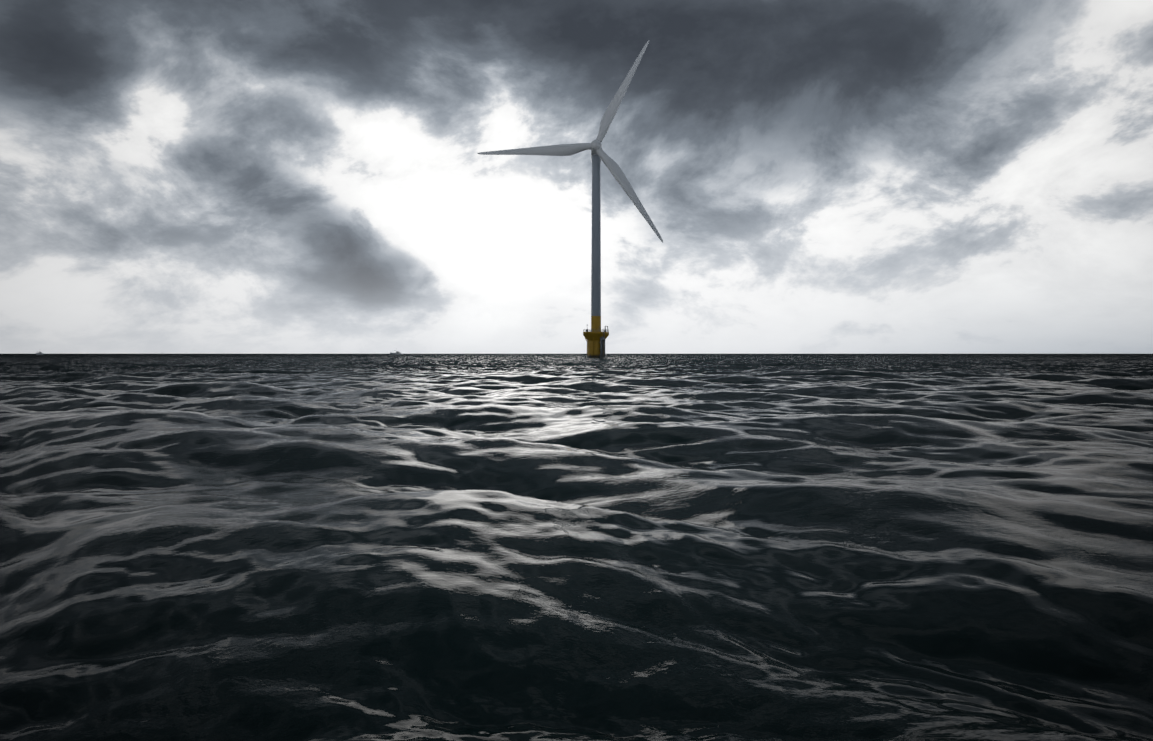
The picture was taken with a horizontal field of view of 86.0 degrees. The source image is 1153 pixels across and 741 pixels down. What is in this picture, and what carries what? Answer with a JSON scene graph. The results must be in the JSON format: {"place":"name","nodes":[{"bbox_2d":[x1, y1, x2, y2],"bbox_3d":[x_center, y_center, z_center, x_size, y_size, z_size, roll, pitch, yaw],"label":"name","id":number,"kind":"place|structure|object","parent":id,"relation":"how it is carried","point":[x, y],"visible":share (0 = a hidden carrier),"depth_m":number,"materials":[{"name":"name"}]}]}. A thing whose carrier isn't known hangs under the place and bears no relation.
{"place":"outdoors","nodes":[
{"label":"outdoors","id":0,"kind":"place"},
{"bbox_2d":[0,354,1152,740],"bbox_3d":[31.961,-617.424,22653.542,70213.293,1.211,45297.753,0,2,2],"label":"sea","id":1,"kind":"structure","parent":0,"point":[576,548],"depth_m":5.38,"materials":[{"name":"grey liquid"}]},
{"bbox_2d":[390,351,402,354],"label":"ship","id":2,"kind":"object","parent":1,"relation":"on","point":[396,353],"visible":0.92,"depth_m":766.88},
{"bbox_2d":[477,41,662,357],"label":"wind turbine","id":3,"kind":"object","parent":1,"relation":"in","point":[595,336],"visible":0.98,"depth_m":236.13,"materials":[{"name":"metal"}]},
{"bbox_2d":[0,0,1152,353],"label":"sky","id":4,"kind":"structure","parent":0,"point":[177,176],"materials":[{"name":"grey"}]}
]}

